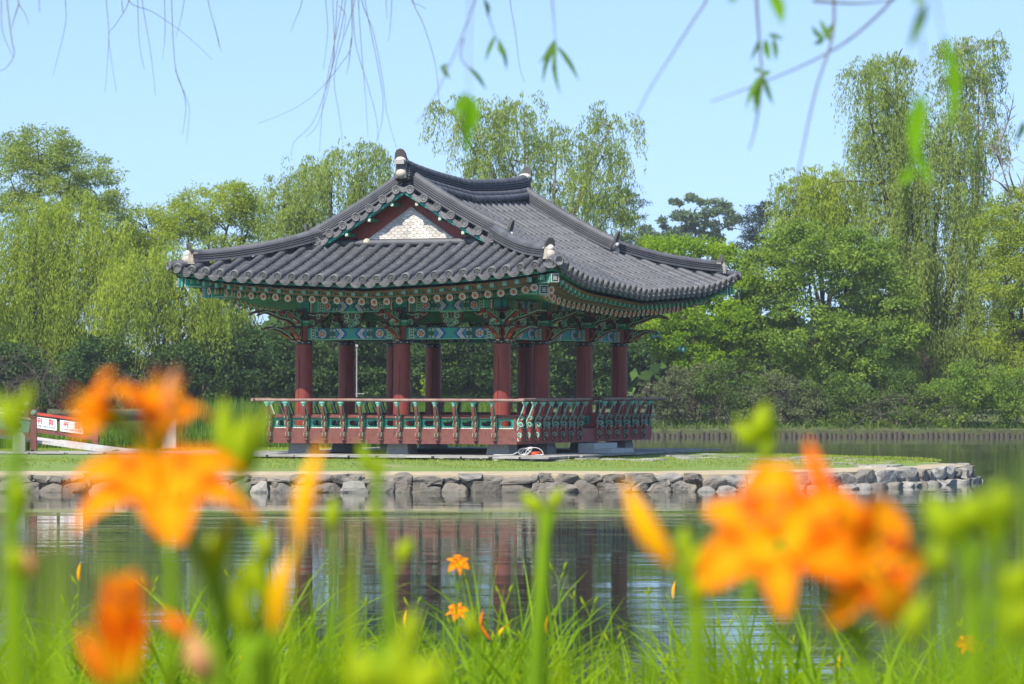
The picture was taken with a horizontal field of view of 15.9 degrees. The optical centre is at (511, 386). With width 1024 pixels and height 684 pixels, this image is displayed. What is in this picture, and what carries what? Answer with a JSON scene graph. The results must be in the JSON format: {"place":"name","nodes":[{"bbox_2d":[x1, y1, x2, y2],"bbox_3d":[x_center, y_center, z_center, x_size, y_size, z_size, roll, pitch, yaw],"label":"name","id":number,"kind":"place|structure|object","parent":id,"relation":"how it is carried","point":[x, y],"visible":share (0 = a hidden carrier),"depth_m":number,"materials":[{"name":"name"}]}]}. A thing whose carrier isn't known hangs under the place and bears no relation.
{"place":"outdoors","nodes":[
{"label":"outdoors","id":0,"kind":"place"},
{"bbox_2d":[0,0,39,70],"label":"willow twigs","id":1,"kind":"object","parent":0,"point":[10,27],"visible":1,"depth_m":14.88,"materials":[{"name":"brown plant"}]},
{"bbox_2d":[0,450,264,453],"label":"path","id":2,"kind":"structure","parent":0,"point":[69,452],"depth_m":78.01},
{"bbox_2d":[53,0,220,142],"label":"willow twigs","id":3,"kind":"object","parent":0,"point":[137,6],"visible":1,"depth_m":18.99,"materials":[{"name":"brown plant"}]},
{"bbox_2d":[258,0,397,164],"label":"willow twigs","id":4,"kind":"object","parent":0,"point":[352,5],"visible":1,"depth_m":18.95,"materials":[{"name":"brown plant"}]},
{"bbox_2d":[355,344,363,396],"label":"white pole","id":5,"kind":"object","parent":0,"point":[356,346],"visible":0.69,"depth_m":144.58,"materials":[{"name":"metal"}]},
{"bbox_2d":[386,0,523,127],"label":"willow twigs","id":6,"kind":"object","parent":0,"point":[430,45],"visible":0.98,"depth_m":16.89,"materials":[{"name":"brown plant"}]},
{"bbox_2d":[455,0,479,155],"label":"willow twigs","id":7,"kind":"object","parent":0,"point":[471,113],"visible":1,"depth_m":4.60,"materials":[{"name":"green plant"}]},
{"bbox_2d":[0,447,963,489],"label":"island ground","id":8,"kind":"structure","parent":0,"point":[66,469],"depth_m":70.80,"materials":[{"name":"plant"}]},
{"bbox_2d":[23,433,25,451],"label":"stone post","id":9,"kind":"object","parent":8,"relation":"on","point":[24,445],"visible":0.19,"depth_m":78.84,"materials":[{"name":"stone"}]},
{"bbox_2d":[0,410,143,450],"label":"bridge","id":10,"kind":"structure","parent":8,"relation":"on","point":[49,424],"depth_m":81.48,"materials":[{"name":"white paint"}]},
{"bbox_2d":[164,429,175,447],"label":"notice panel","id":11,"kind":"object","parent":8,"relation":"on","point":[173,444],"visible":0.07,"depth_m":85.97,"materials":[{"name":"metal"}]},
{"bbox_2d":[0,460,982,492],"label":"stone bank wall","id":12,"kind":"structure","parent":8,"relation":"on","point":[688,482],"depth_m":69.04,"materials":[{"name":"stone"}]},
{"bbox_2d":[426,453,916,470],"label":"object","id":13,"kind":"object","parent":8,"relation":"on","point":[893,465],"visible":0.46,"depth_m":73.81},
{"bbox_2d":[259,447,720,458],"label":"paving","id":14,"kind":"structure","parent":0,"point":[464,452],"depth_m":76.33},
{"bbox_2d":[166,148,741,454],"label":"pavilion","id":15,"kind":"structure","parent":14,"relation":"on","point":[408,254],"depth_m":76.02,"materials":[{"name":"tile"}]},
{"bbox_2d":[494,447,543,454],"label":"white cable","id":16,"kind":"object","parent":14,"relation":"on","point":[526,452],"visible":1,"depth_m":74.27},
{"bbox_2d":[578,442,633,452],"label":"stone steps","id":17,"kind":"structure","parent":14,"relation":"on","point":[604,447],"depth_m":77.11,"materials":[{"name":"stone"}]},
{"bbox_2d":[416,0,578,123],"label":"willow twigs","id":18,"kind":"object","parent":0,"point":[550,51],"visible":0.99,"depth_m":8.50,"materials":[{"name":"green plant"}]},
{"bbox_2d":[0,546,1018,683],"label":"grass","id":19,"kind":"structure","parent":0,"point":[811,674],"depth_m":14.51,"materials":[{"name":"plant"}]},
{"bbox_2d":[807,633,841,683],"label":"dry leaf","id":20,"kind":"object","parent":19,"relation":"on","point":[824,657],"visible":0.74,"depth_m":14.00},
{"bbox_2d":[0,437,1023,683],"bbox_3d":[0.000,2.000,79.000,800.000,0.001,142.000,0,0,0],"label":"water","id":21,"kind":"structure","parent":0,"point":[598,547],"depth_m":43.49,"materials":[{"name":"grey liquid"}]},
{"bbox_2d":[0,420,288,448],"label":"water reeds","id":22,"kind":"object","parent":21,"relation":"on","point":[112,438],"visible":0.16,"depth_m":90.79,"materials":[{"name":"green plant"}]},
{"bbox_2d":[176,394,516,437],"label":"reeds","id":23,"kind":"object","parent":21,"relation":"on","point":[240,411],"visible":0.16,"depth_m":140.63,"materials":[{"name":"green plant"}]},
{"bbox_2d":[0,0,1023,357],"label":"sky","id":24,"kind":"structure","parent":0,"point":[262,70],"materials":[{"name":"blue"}]},
{"bbox_2d":[30,394,1023,436],"bbox_3d":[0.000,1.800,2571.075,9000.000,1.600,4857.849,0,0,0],"label":"ground","id":25,"kind":"structure","parent":0,"point":[131,415],"depth_m":144.47,"materials":[{"name":"plant"}]},
{"bbox_2d":[0,338,74,407],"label":"bush","id":26,"kind":"object","parent":25,"relation":"on","point":[5,348],"visible":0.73,"depth_m":146.04,"materials":[{"name":"green plant"}]},
{"bbox_2d":[0,340,74,407],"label":"bare shrub","id":27,"kind":"object","parent":25,"relation":"on","point":[20,385],"visible":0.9,"depth_m":145.05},
{"bbox_2d":[0,121,142,340],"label":"tree","id":28,"kind":"object","parent":25,"relation":"on","point":[58,155],"visible":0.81,"depth_m":155.54,"materials":[{"name":"green plant"}]},
{"bbox_2d":[0,188,149,414],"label":"willow tree","id":29,"kind":"object","parent":25,"relation":"on","point":[58,275],"visible":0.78,"depth_m":149.14,"materials":[{"name":"green plant"}]},
{"bbox_2d":[34,332,156,408],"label":"bush","id":30,"kind":"object","parent":25,"relation":"on","point":[88,373],"visible":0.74,"depth_m":145.32,"materials":[{"name":"green plant"}]},
{"bbox_2d":[84,353,165,407],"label":"bare shrub","id":31,"kind":"object","parent":25,"relation":"on","point":[126,379],"visible":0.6,"depth_m":144.87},
{"bbox_2d":[74,239,265,391],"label":"willow tree","id":32,"kind":"object","parent":25,"relation":"on","point":[201,318],"visible":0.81,"depth_m":146.36,"materials":[{"name":"green plant"}]},
{"bbox_2d":[100,178,279,403],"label":"tree","id":33,"kind":"object","parent":25,"relation":"on","point":[239,208],"visible":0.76,"depth_m":159.52,"materials":[{"name":"green plant"}]},
{"bbox_2d":[133,329,257,406],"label":"bush","id":34,"kind":"object","parent":25,"relation":"on","point":[198,375],"visible":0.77,"depth_m":145.52,"materials":[{"name":"green plant"}]},
{"bbox_2d":[211,321,323,405],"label":"bush","id":35,"kind":"object","parent":25,"relation":"on","point":[269,372],"visible":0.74,"depth_m":145.74,"materials":[{"name":"green plant"}]},
{"bbox_2d":[251,136,394,381],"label":"willow tree","id":36,"kind":"object","parent":25,"relation":"on","point":[297,213],"visible":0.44,"depth_m":149.41,"materials":[{"name":"green plant"}]},
{"bbox_2d":[283,321,419,405],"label":"bush","id":37,"kind":"object","parent":25,"relation":"on","point":[328,356],"visible":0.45,"depth_m":146.17,"materials":[{"name":"green plant"}]},
{"bbox_2d":[410,325,460,405],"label":"tree","id":38,"kind":"object","parent":25,"relation":"on","point":[412,383],"depth_m":152.90,"materials":[{"name":"green plant"}]},
{"bbox_2d":[410,323,517,404],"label":"bush","id":39,"kind":"object","parent":25,"relation":"on","point":[466,373],"visible":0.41,"depth_m":147.14,"materials":[{"name":"green plant"}]},
{"bbox_2d":[0,305,1017,408],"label":"distant woods","id":40,"kind":"object","parent":25,"relation":"on","point":[653,370],"visible":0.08,"depth_m":177.10,"materials":[{"name":"green plant"}]},
{"bbox_2d":[419,361,610,396],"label":"bush","id":41,"kind":"object","parent":25,"relation":"on","point":[445,391],"visible":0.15,"depth_m":149.75,"materials":[{"name":"green plant"}]},
{"bbox_2d":[418,90,648,411],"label":"willow tree","id":42,"kind":"object","parent":25,"relation":"on","point":[476,164],"visible":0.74,"depth_m":151.70,"materials":[{"name":"green plant"}]},
{"bbox_2d":[511,322,652,411],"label":"bush","id":43,"kind":"object","parent":25,"relation":"on","point":[562,377],"visible":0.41,"depth_m":146.17,"materials":[{"name":"green plant"}]},
{"bbox_2d":[602,192,653,395],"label":"pine tree","id":44,"kind":"object","parent":25,"relation":"on","point":[622,238],"visible":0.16,"depth_m":239.81,"materials":[{"name":"green plant"}]},
{"bbox_2d":[639,357,720,425],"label":"shrub","id":45,"kind":"object","parent":25,"relation":"on","point":[675,377],"visible":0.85,"depth_m":145.73,"materials":[{"name":"green plant"}]},
{"bbox_2d":[622,192,738,306],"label":"tree","id":46,"kind":"object","parent":25,"relation":"on","point":[693,221],"visible":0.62,"depth_m":299.04,"materials":[{"name":"green plant"}]},
{"bbox_2d":[632,373,750,424],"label":"bare shrub","id":47,"kind":"object","parent":25,"relation":"on","point":[713,405],"visible":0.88,"depth_m":145.85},
{"bbox_2d":[635,233,771,417],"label":"tree","id":48,"kind":"object","parent":25,"relation":"on","point":[691,330],"visible":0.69,"depth_m":148.46,"materials":[{"name":"green plant"}]},
{"bbox_2d":[684,357,773,424],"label":"shrub","id":49,"kind":"object","parent":25,"relation":"on","point":[733,412],"visible":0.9,"depth_m":145.69,"materials":[{"name":"green plant"}]},
{"bbox_2d":[722,200,792,313],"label":"pine tree","id":50,"kind":"object","parent":25,"relation":"on","point":[760,219],"visible":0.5,"depth_m":249.41,"materials":[{"name":"green plant"}]},
{"bbox_2d":[692,363,828,425],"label":"bare shrub","id":51,"kind":"object","parent":25,"relation":"on","point":[786,396],"visible":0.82,"depth_m":145.90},
{"bbox_2d":[742,370,833,425],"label":"shrub","id":52,"kind":"object","parent":25,"relation":"on","point":[790,411],"visible":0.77,"depth_m":145.38,"materials":[{"name":"green plant"}]},
{"bbox_2d":[760,161,884,364],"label":"willow tree","id":53,"kind":"object","parent":25,"relation":"on","point":[828,209],"visible":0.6,"depth_m":155.40,"materials":[{"name":"green plant"}]},
{"bbox_2d":[718,219,934,416],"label":"tree","id":54,"kind":"object","parent":25,"relation":"on","point":[851,259],"visible":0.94,"depth_m":148.12,"materials":[{"name":"green plant"}]},
{"bbox_2d":[651,432,1023,436],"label":"log edging","id":55,"kind":"object","parent":25,"relation":"on","point":[864,434],"visible":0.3,"depth_m":143.71,"materials":[{"name":"brown wood"}]},
{"bbox_2d":[792,369,890,426],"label":"shrub","id":56,"kind":"object","parent":25,"relation":"on","point":[843,394],"visible":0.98,"depth_m":145.58,"materials":[{"name":"green plant"}]},
{"bbox_2d":[858,367,947,426],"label":"shrub","id":57,"kind":"object","parent":25,"relation":"on","point":[911,378],"visible":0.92,"depth_m":145.45,"materials":[{"name":"green plant"}]},
{"bbox_2d":[840,387,966,425],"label":"bare shrub","id":58,"kind":"object","parent":25,"relation":"on","point":[904,410],"visible":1,"depth_m":144.72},
{"bbox_2d":[823,48,1018,414],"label":"willow tree","id":59,"kind":"object","parent":25,"relation":"on","point":[903,210],"visible":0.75,"depth_m":153.36,"materials":[{"name":"green plant"}]},
{"bbox_2d":[917,358,1011,427],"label":"shrub","id":60,"kind":"object","parent":25,"relation":"on","point":[963,387],"visible":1,"depth_m":144.68,"materials":[{"name":"green plant"}]},
{"bbox_2d":[925,28,1018,413],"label":"willow tree","id":61,"kind":"object","parent":25,"relation":"on","point":[978,77],"visible":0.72,"depth_m":156.78,"materials":[{"name":"green plant"}]},
{"bbox_2d":[958,184,1023,415],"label":"tree","id":62,"kind":"object","parent":25,"relation":"on","point":[1014,298],"visible":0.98,"depth_m":149.65,"materials":[{"name":"green plant"}]},
{"bbox_2d":[980,93,1023,267],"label":"dead tree top","id":63,"kind":"object","parent":62,"relation":"attached to","point":[1000,159],"visible":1,"depth_m":149.96,"materials":[{"name":"grey plant"}]},
{"bbox_2d":[968,366,1023,427],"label":"shrub","id":64,"kind":"object","parent":25,"relation":"on","point":[1011,413],"visible":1,"depth_m":144.73,"materials":[{"name":"green plant"}]},
{"bbox_2d":[30,418,1023,429],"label":"shore weeds","id":65,"kind":"object","parent":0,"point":[823,426],"visible":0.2,"depth_m":144.50,"materials":[{"name":"green plant"}]},
{"bbox_2d":[633,0,706,120],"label":"willow twigs","id":66,"kind":"object","parent":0,"point":[699,11],"visible":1,"depth_m":7.93,"materials":[{"name":"purple plant"}]},
{"bbox_2d":[729,0,784,24],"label":"willow twigs","id":67,"kind":"object","parent":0,"point":[778,7],"visible":1,"depth_m":5.00,"materials":[{"name":"green plant"}]},
{"bbox_2d":[900,0,960,184],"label":"willow twigs","id":68,"kind":"object","parent":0,"point":[916,124],"visible":1,"depth_m":4.00,"materials":[{"name":"green plant"}]},
{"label":"near bank","id":69,"kind":"structure","parent":0,"visible":0},
{"bbox_2d":[0,384,63,683],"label":"daylily","id":70,"kind":"object","parent":69,"relation":"on","point":[13,417],"visible":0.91,"depth_m":2.60,"materials":[{"name":"plant"}]},
{"bbox_2d":[5,486,96,683],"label":"daylily","id":71,"kind":"object","parent":69,"relation":"on","point":[15,562],"visible":0.99,"depth_m":2.50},
{"bbox_2d":[27,562,84,683],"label":"daylily","id":72,"kind":"object","parent":69,"relation":"on","point":[78,574],"visible":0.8,"depth_m":14.60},
{"bbox_2d":[64,594,77,671],"bbox_3d":[-1.950,1.289,16.057,0.357,0.772,0.249,0,0,0],"label":"daylily","id":73,"kind":"object","parent":69,"relation":"on","point":[76,596],"visible":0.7,"depth_m":16.00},
{"bbox_2d":[38,569,158,683],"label":"daylily","id":74,"kind":"object","parent":69,"relation":"on","point":[121,633],"visible":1,"depth_m":2.29,"materials":[{"name":"orange plant"}]},
{"bbox_2d":[56,363,214,683],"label":"daylily","id":75,"kind":"object","parent":69,"relation":"on","point":[95,412],"visible":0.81,"depth_m":2.75,"materials":[{"name":"orange plant"}]},
{"bbox_2d":[141,576,188,680],"bbox_3d":[-1.400,1.203,15.115,0.258,0.850,0.145,0,0,0],"label":"daylily","id":76,"kind":"object","parent":69,"relation":"on","point":[156,580],"visible":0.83,"depth_m":15.10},
{"bbox_2d":[63,416,300,683],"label":"daylily","id":77,"kind":"object","parent":69,"relation":"on","point":[166,491],"visible":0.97,"depth_m":2.60,"materials":[{"name":"orange plant"}]},
{"bbox_2d":[159,611,255,683],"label":"daylily","id":78,"kind":"object","parent":69,"relation":"on","point":[202,658],"visible":1,"depth_m":2.30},
{"bbox_2d":[165,524,305,683],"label":"daylily","id":79,"kind":"object","parent":69,"relation":"on","point":[265,539],"visible":0.59,"depth_m":2.70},
{"bbox_2d":[214,395,277,683],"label":"daylily","id":80,"kind":"object","parent":69,"relation":"on","point":[241,444],"visible":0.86,"depth_m":2.90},
{"bbox_2d":[211,441,348,683],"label":"daylily","id":81,"kind":"object","parent":69,"relation":"on","point":[272,603],"visible":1,"depth_m":2.50,"materials":[{"name":"plant"}]},
{"bbox_2d":[289,473,390,683],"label":"daylily","id":82,"kind":"object","parent":69,"relation":"on","point":[332,516],"visible":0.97,"depth_m":3.40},
{"bbox_2d":[306,576,441,683],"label":"daylily","id":83,"kind":"object","parent":69,"relation":"on","point":[411,623],"visible":0.7,"depth_m":2.60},
{"bbox_2d":[319,630,448,683],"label":"daylily","id":84,"kind":"object","parent":69,"relation":"on","point":[392,663],"visible":1,"depth_m":1.90,"materials":[{"name":"plant"}]},
{"bbox_2d":[361,597,417,652],"bbox_3d":[-0.512,1.235,14.913,0.273,0.766,0.190,0,0,0],"label":"daylily","id":85,"kind":"object","parent":69,"relation":"on","point":[365,603],"visible":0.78,"depth_m":14.90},
{"bbox_2d":[358,441,447,683],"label":"daylily","id":86,"kind":"object","parent":69,"relation":"on","point":[404,548],"visible":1,"depth_m":3.20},
{"bbox_2d":[404,597,420,665],"bbox_3d":[-0.399,1.284,15.833,0.063,0.761,0.292,0,0,42],"label":"daylily","id":87,"kind":"object","parent":69,"relation":"on","point":[406,602],"visible":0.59,"depth_m":15.80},
{"bbox_2d":[426,603,467,676],"bbox_3d":[-0.248,1.288,15.605,0.119,0.732,0.235,0,0,41],"label":"daylily","id":88,"kind":"object","parent":69,"relation":"on","point":[460,608],"visible":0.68,"depth_m":15.59,"materials":[{"name":"orange plant"}]},
{"bbox_2d":[408,555,511,683],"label":"daylily","id":89,"kind":"object","parent":69,"relation":"on","point":[459,563],"visible":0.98,"depth_m":14.19,"materials":[{"name":"orange plant"}]},
{"bbox_2d":[457,611,482,682],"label":"daylily","id":90,"kind":"object","parent":69,"relation":"on","point":[481,619],"visible":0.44,"depth_m":14.70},
{"bbox_2d":[463,608,511,683],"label":"daylily","id":91,"kind":"object","parent":69,"relation":"on","point":[471,628],"visible":1,"depth_m":3.40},
{"bbox_2d":[479,620,506,640],"bbox_3d":[-0.045,1.352,16.115,0.465,0.656,0.146,0,0,14],"label":"daylily","id":92,"kind":"object","parent":69,"relation":"on","point":[487,635],"visible":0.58,"depth_m":16.09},
{"bbox_2d":[495,585,512,683],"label":"daylily","id":93,"kind":"object","parent":69,"relation":"on","point":[498,592],"visible":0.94,"depth_m":14.40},
{"bbox_2d":[508,561,571,683],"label":"daylily","id":94,"kind":"object","parent":69,"relation":"on","point":[552,568],"visible":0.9,"depth_m":14.80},
{"bbox_2d":[521,487,563,683],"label":"daylily","id":95,"kind":"object","parent":69,"relation":"on","point":[538,634],"visible":1,"depth_m":3.79,"materials":[{"name":"plant"}]},
{"bbox_2d":[565,590,595,681],"bbox_3d":[0.217,1.291,16.225,0.382,0.787,0.175,0,0,-17],"label":"daylily","id":96,"kind":"object","parent":69,"relation":"on","point":[573,597],"visible":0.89,"depth_m":16.20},
{"bbox_2d":[550,614,640,683],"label":"daylily","id":97,"kind":"object","parent":69,"relation":"on","point":[555,675],"visible":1,"depth_m":3.49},
{"bbox_2d":[575,596,641,683],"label":"daylily","id":98,"kind":"object","parent":69,"relation":"on","point":[595,601],"visible":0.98,"depth_m":15.30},
{"bbox_2d":[604,632,621,683],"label":"daylily","id":99,"kind":"object","parent":69,"relation":"on","point":[607,639],"visible":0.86,"depth_m":14.50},
{"bbox_2d":[601,586,686,679],"bbox_3d":[0.641,1.293,16.365,0.578,0.804,0.126,0,0,-44],"label":"daylily","id":100,"kind":"object","parent":69,"relation":"on","point":[650,632],"visible":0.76,"depth_m":16.40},
{"bbox_2d":[649,581,674,683],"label":"daylily","id":101,"kind":"object","parent":69,"relation":"on","point":[673,590],"visible":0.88,"depth_m":15.50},
{"bbox_2d":[662,652,668,683],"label":"daylily","id":102,"kind":"object","parent":69,"relation":"on","point":[667,657],"visible":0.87,"depth_m":15.00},
{"bbox_2d":[623,478,722,683],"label":"daylily","id":103,"kind":"object","parent":69,"relation":"on","point":[651,536],"visible":0.91,"depth_m":2.60,"materials":[{"name":"plant"}]},
{"bbox_2d":[675,524,735,683],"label":"daylily","id":104,"kind":"object","parent":69,"relation":"on","point":[684,544],"visible":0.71,"depth_m":2.80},
{"bbox_2d":[715,618,758,682],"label":"daylily","id":105,"kind":"object","parent":69,"relation":"on","point":[731,620],"visible":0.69,"depth_m":14.70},
{"bbox_2d":[735,401,777,683],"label":"daylily","id":106,"kind":"object","parent":69,"relation":"on","point":[762,429],"visible":0.83,"depth_m":3.00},
{"bbox_2d":[789,634,794,674],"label":"daylily","id":107,"kind":"object","parent":69,"relation":"on","point":[793,640],"visible":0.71,"depth_m":15.80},
{"bbox_2d":[697,438,924,683],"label":"daylily","id":108,"kind":"object","parent":69,"relation":"on","point":[778,525],"visible":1,"depth_m":2.54,"materials":[{"name":"orange plant"}]},
{"bbox_2d":[710,0,1023,203],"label":"willow twigs","id":109,"kind":"object","parent":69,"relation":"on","point":[756,88],"visible":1,"depth_m":7.50,"materials":[{"name":"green plant"}]},
{"bbox_2d":[832,594,930,683],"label":"daylily","id":110,"kind":"object","parent":69,"relation":"on","point":[912,622],"visible":0.99,"depth_m":2.30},
{"bbox_2d":[896,472,1023,683],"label":"daylily","id":111,"kind":"object","parent":69,"relation":"on","point":[947,524],"visible":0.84,"depth_m":2.20,"materials":[{"name":"plant"}]},
{"bbox_2d":[956,635,969,673],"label":"daylily","id":112,"kind":"object","parent":69,"relation":"on","point":[968,643],"visible":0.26,"depth_m":14.29,"materials":[{"name":"green plant"}]},
{"bbox_2d":[921,480,1017,683],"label":"daylily","id":113,"kind":"object","parent":69,"relation":"on","point":[997,512],"visible":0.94,"depth_m":2.10,"materials":[{"name":"plant"}]},
{"bbox_2d":[972,576,1023,683],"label":"daylily","id":114,"kind":"object","parent":69,"relation":"on","point":[1013,619],"visible":1,"depth_m":1.70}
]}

